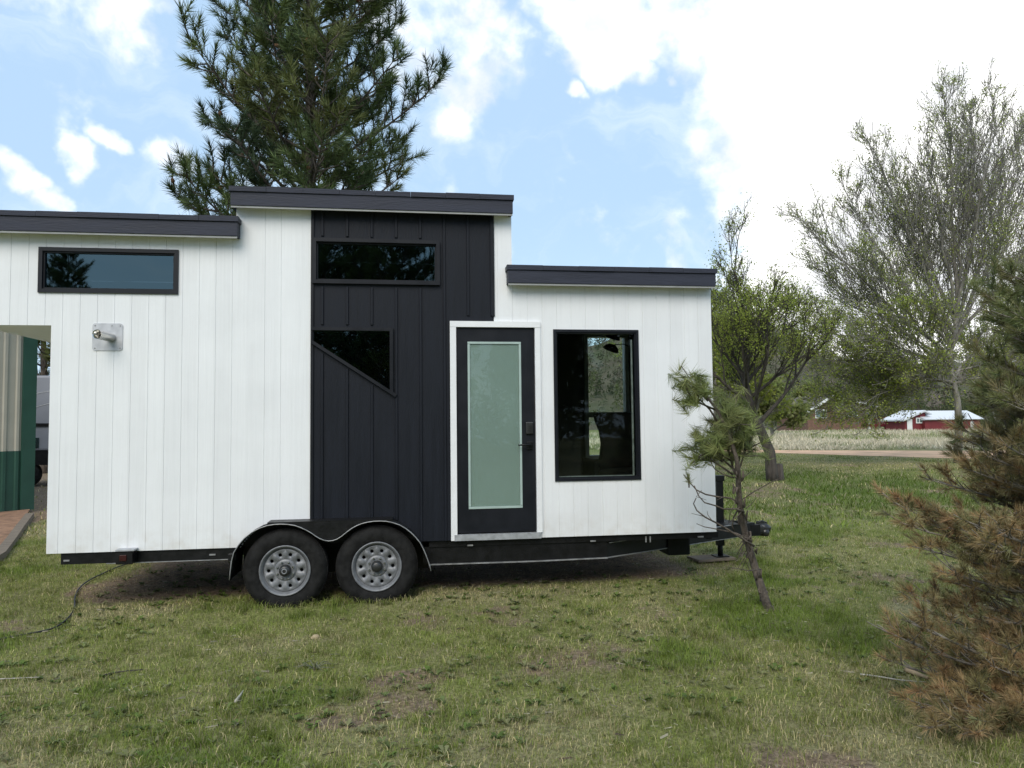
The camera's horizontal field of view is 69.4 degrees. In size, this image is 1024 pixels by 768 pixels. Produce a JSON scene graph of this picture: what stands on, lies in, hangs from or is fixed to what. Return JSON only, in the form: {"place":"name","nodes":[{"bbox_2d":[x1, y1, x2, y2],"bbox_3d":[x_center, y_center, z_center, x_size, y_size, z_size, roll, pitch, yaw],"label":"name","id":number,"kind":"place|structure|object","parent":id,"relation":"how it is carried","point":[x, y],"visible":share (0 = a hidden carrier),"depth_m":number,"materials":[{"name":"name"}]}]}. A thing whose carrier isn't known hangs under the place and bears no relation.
{"place":"outdoors","nodes":[
{"label":"outdoors","id":0,"kind":"place"},
{"bbox_2d":[0,509,29,544],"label":"bare ground","id":1,"kind":"structure","parent":0,"point":[9,520],"depth_m":13.01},
{"bbox_2d":[2,453,1017,535],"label":"lawn grass","id":2,"kind":"structure","parent":0,"point":[836,498],"depth_m":16.61,"materials":[{"name":"plant"}]},
{"bbox_2d":[0,426,1023,767],"bbox_3d":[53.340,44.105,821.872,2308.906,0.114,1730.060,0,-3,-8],"label":"ground","id":3,"kind":"structure","parent":0,"point":[658,568],"depth_m":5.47,"materials":[{"name":"green plant"}]},
{"bbox_2d":[0,513,33,560],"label":"timber edging","id":4,"kind":"object","parent":3,"relation":"on","point":[13,536],"visible":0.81,"depth_m":11.08,"materials":[{"name":"grey wood"}]},
{"bbox_2d":[0,331,37,511],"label":"metal building","id":5,"kind":"structure","parent":3,"relation":"on","point":[18,374],"depth_m":14.70,"materials":[{"name":"green metal"}]},
{"bbox_2d":[35,376,49,483],"bbox_3d":[-11.873,1.387,22.390,6.196,3.160,2.230,0,-3,-8],"label":"camper","id":6,"kind":"object","parent":3,"relation":"on","point":[42,420],"visible":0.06,"depth_m":21.09,"materials":[{"name":"white metal"}]},
{"bbox_2d":[35,438,38,447],"bbox_3d":[-13.508,1.673,21.030,0.112,0.290,0.017,0,-3,-8],"label":"window","id":7,"kind":"structure","parent":6,"relation":"in","point":[37,439],"depth_m":21.02,"materials":[{"name":"glass"}]},
{"bbox_2d":[37,340,50,473],"bbox_3d":[-17.237,-0.599,27.202,4.513,7.980,4.303,-2,-3,21],"label":"conifer tree","id":8,"kind":"object","parent":3,"relation":"on","point":[44,358],"visible":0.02,"depth_m":27.00,"materials":[{"name":"green plant"}]},
{"bbox_2d":[0,564,126,639],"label":"power cable","id":9,"kind":"object","parent":3,"relation":"on","point":[69,616],"visible":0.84,"depth_m":6.62,"materials":[{"name":"rubber"}]},
{"bbox_2d":[102,669,143,675],"bbox_3d":[-2.657,1.965,5.052,0.251,0.014,0.052,1,-3,-28],"label":"stick","id":10,"kind":"object","parent":3,"relation":"on","point":[123,671],"visible":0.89,"depth_m":5.06,"materials":[{"name":"brown wood"}]},
{"bbox_2d":[234,690,243,702],"bbox_3d":[-1.669,1.907,4.523,0.021,0.017,0.185,0,-3,-8],"label":"stick","id":11,"kind":"object","parent":3,"relation":"on","point":[237,698],"visible":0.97,"depth_m":4.48,"materials":[{"name":"brown wood"}]},
{"bbox_2d":[158,0,454,215],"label":"pine tree","id":12,"kind":"object","parent":3,"relation":"on","point":[305,41],"visible":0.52,"depth_m":12.27,"materials":[{"name":"green plant"}]},
{"bbox_2d":[295,660,336,669],"bbox_3d":[-1.362,1.940,5.110,0.296,0.059,0.196,0,-3,-8],"label":"weed","id":13,"kind":"object","parent":3,"relation":"on","point":[315,665],"visible":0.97,"depth_m":5.10,"materials":[{"name":"green plant"}]},
{"bbox_2d":[0,186,770,607],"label":"tiny house","id":14,"kind":"structure","parent":3,"relation":"on","point":[294,396],"depth_m":7.15,"materials":[{"name":"white wood"}]},
{"bbox_2d":[37,247,178,293],"bbox_3d":[-3.765,-1.053,6.952,1.224,0.423,0.116,0,-3,-8],"label":"window","id":15,"kind":"structure","parent":14,"relation":"in","point":[60,269],"depth_m":6.92,"materials":[{"name":"black glass"}]},
{"bbox_2d":[311,327,396,396],"bbox_3d":[-1.538,-0.208,7.220,0.819,0.678,0.131,0,-3,-8],"label":"window","id":16,"kind":"structure","parent":14,"relation":"in","point":[368,352],"depth_m":7.22,"materials":[{"name":"black glass"}]},
{"bbox_2d":[312,237,439,285],"bbox_3d":[-1.331,-1.196,7.302,1.228,0.445,0.132,0,-3,-8],"label":"window","id":17,"kind":"structure","parent":14,"relation":"in","point":[334,260],"depth_m":7.28,"materials":[{"name":"black glass"}]},
{"bbox_2d":[456,328,535,532],"bbox_3d":[-0.154,0.451,7.339,0.776,2.021,0.115,0,-3,-8],"label":"door","id":18,"kind":"structure","parent":14,"relation":"in","point":[496,487],"depth_m":7.35,"materials":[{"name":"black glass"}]},
{"bbox_2d":[553,329,640,481],"bbox_3d":[0.858,0.213,7.552,0.892,1.530,0.112,0,-3,-8],"label":"window","id":19,"kind":"structure","parent":14,"relation":"in","point":[637,475],"depth_m":7.53,"materials":[{"name":"black glass"}]},
{"bbox_2d":[583,334,629,458],"bbox_3d":[1.283,0.164,10.096,0.620,1.700,0.132,0,-3,-8],"label":"window","id":20,"kind":"structure","parent":14,"relation":"in","point":[625,350],"depth_m":10.04,"materials":[{"name":"black glass"}]},
{"bbox_2d":[583,412,634,475],"bbox_3d":[1.274,0.927,8.948,0.730,1.163,0.694,0,-3,-8],"label":"wing chair","id":21,"kind":"object","parent":14,"relation":"on","point":[615,436],"visible":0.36,"depth_m":8.66,"materials":[{"name":"black leather"}]},
{"bbox_2d":[603,334,632,352],"bbox_3d":[1.488,0.431,9.197,0.732,2.175,0.315,0,-3,-8],"label":"ceiling fan","id":22,"kind":"object","parent":14,"relation":"on","point":[613,348],"visible":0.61,"depth_m":9.16},
{"bbox_2d":[0,523,1017,767],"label":"straw litter","id":23,"kind":"object","parent":3,"relation":"on","point":[663,736],"visible":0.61,"depth_m":5.04,"materials":[{"name":"beige plant"}]},
{"bbox_2d":[0,532,1023,767],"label":"lawn weeds","id":24,"kind":"object","parent":3,"relation":"on","point":[381,726],"visible":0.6,"depth_m":4.87,"materials":[{"name":"green plant"}]},
{"bbox_2d":[607,261,759,404],"bbox_3d":[10.039,-1.373,38.655,8.867,10.221,8.188,0,-3,-8],"label":"leafing tree","id":25,"kind":"object","parent":3,"relation":"on","point":[726,293],"visible":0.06,"depth_m":38.48,"materials":[{"name":"green plant"}]},
{"bbox_2d":[687,554,735,562],"bbox_3d":[2.394,2.088,8.878,0.500,0.032,0.280,0,-3,-15],"label":"wood pad","id":26,"kind":"object","parent":3,"relation":"on","point":[703,558],"visible":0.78,"depth_m":8.78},
{"bbox_2d":[666,357,782,611],"bbox_3d":[1.844,0.886,6.548,1.012,2.327,0.920,0,-3,-8],"label":"young pine","id":27,"kind":"object","parent":3,"relation":"on","point":[715,443],"visible":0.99,"depth_m":6.50,"materials":[{"name":"green plant"}]},
{"bbox_2d":[711,313,797,465],"bbox_3d":[7.636,0.158,27.412,4.267,6.016,4.610,2,-4,-39],"label":"leafing tree","id":28,"kind":"object","parent":3,"relation":"on","point":[768,389],"visible":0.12,"depth_m":26.96,"materials":[{"name":"green plant"}]},
{"bbox_2d":[734,372,814,435],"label":"bushy tree","id":29,"kind":"object","parent":3,"relation":"on","point":[798,417],"visible":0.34,"depth_m":70.28,"materials":[{"name":"green plant"}]},
{"bbox_2d":[704,192,855,480],"bbox_3d":[6.737,-1.261,20.517,5.176,7.997,5.067,-1,-3,15],"label":"leafing tree","id":30,"kind":"object","parent":3,"relation":"on","point":[744,315],"visible":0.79,"depth_m":20.13,"materials":[{"name":"green plant"}]},
{"bbox_2d":[777,463,784,479],"bbox_3d":[7.371,2.431,20.492,0.340,0.450,0.340,0,-3,-8],"label":"stump","id":31,"kind":"object","parent":3,"relation":"on","point":[780,470],"visible":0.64,"depth_m":20.37,"materials":[{"name":"grey wood"}]},
{"bbox_2d":[790,378,824,398],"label":"bushy tree","id":32,"kind":"object","parent":3,"relation":"on","point":[801,394],"visible":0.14,"depth_m":121.98,"materials":[{"name":"green plant"}]},
{"bbox_2d":[777,397,871,430],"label":"brick house","id":33,"kind":"structure","parent":3,"relation":"on","point":[811,425],"depth_m":106.94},
{"bbox_2d":[862,417,885,429],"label":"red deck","id":34,"kind":"structure","parent":3,"relation":"on","point":[882,425],"depth_m":101.43,"materials":[{"name":"brown wood"}]},
{"bbox_2d":[862,386,899,427],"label":"bushy tree","id":35,"kind":"object","parent":3,"relation":"on","point":[893,410],"visible":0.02,"depth_m":127.97,"materials":[{"name":"green plant"}]},
{"bbox_2d":[860,673,924,682],"bbox_3d":[2.457,1.903,4.776,0.378,0.012,0.024,-2,-3,27],"label":"stick","id":36,"kind":"object","parent":3,"relation":"on","point":[890,678],"visible":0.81,"depth_m":4.77,"materials":[{"name":"brown wood"}]},
{"bbox_2d":[770,58,1023,462],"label":"tall tree","id":37,"kind":"object","parent":3,"relation":"on","point":[896,369],"visible":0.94,"depth_m":27.06,"materials":[{"name":"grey plant"}]},
{"bbox_2d":[904,667,928,679],"bbox_3d":[2.652,1.897,4.848,0.040,0.035,0.166,0,-3,-19],"label":"stick","id":38,"kind":"object","parent":3,"relation":"on","point":[910,671],"visible":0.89,"depth_m":4.85,"materials":[{"name":"beige wood"}]},
{"bbox_2d":[881,410,983,430],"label":"red house","id":39,"kind":"structure","parent":3,"relation":"on","point":[925,419],"depth_m":96.44,"materials":[{"name":"white metal"}]},
{"bbox_2d":[907,419,912,429],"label":"door","id":40,"kind":"structure","parent":39,"relation":"in","point":[909,422],"depth_m":95.98,"materials":[{"name":"white paint"}]},
{"bbox_2d":[867,250,1023,743],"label":"dying pine","id":41,"kind":"object","parent":3,"relation":"on","point":[983,674],"visible":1,"depth_m":4.44,"materials":[{"name":"brown plant"}]},
{"bbox_2d":[929,241,1023,398],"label":"leafing tree","id":42,"kind":"object","parent":3,"relation":"on","point":[974,373],"visible":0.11,"depth_m":34.19,"materials":[{"name":"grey plant"}]},
{"bbox_2d":[965,386,1020,422],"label":"bushy tree","id":43,"kind":"object","parent":3,"relation":"on","point":[982,409],"visible":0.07,"depth_m":120.37,"materials":[{"name":"green plant"}]},
{"bbox_2d":[0,0,1023,374],"label":"sky","id":44,"kind":"structure","parent":0,"point":[621,133],"materials":[{"name":"blue"}]},
{"bbox_2d":[589,427,1002,449],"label":"meadow grass","id":45,"kind":"structure","parent":0,"point":[803,439],"depth_m":54.02,"materials":[{"name":"beige plant"}]},
{"bbox_2d":[588,324,1022,429],"bbox_3d":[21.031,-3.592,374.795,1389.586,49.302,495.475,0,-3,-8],"label":"hills","id":46,"kind":"structure","parent":0,"point":[594,405],"depth_m":228.68,"materials":[{"name":"green plant"}]},
{"bbox_2d":[588,308,1022,426],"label":"hillside woods","id":47,"kind":"object","parent":46,"relation":"on","point":[945,406],"visible":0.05,"depth_m":202.86,"materials":[{"name":"green plant"}]},
{"bbox_2d":[726,450,1005,458],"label":"dirt road","id":48,"kind":"structure","parent":0,"point":[932,454],"depth_m":36.07,"materials":[{"name":"beige soil"}]}
]}

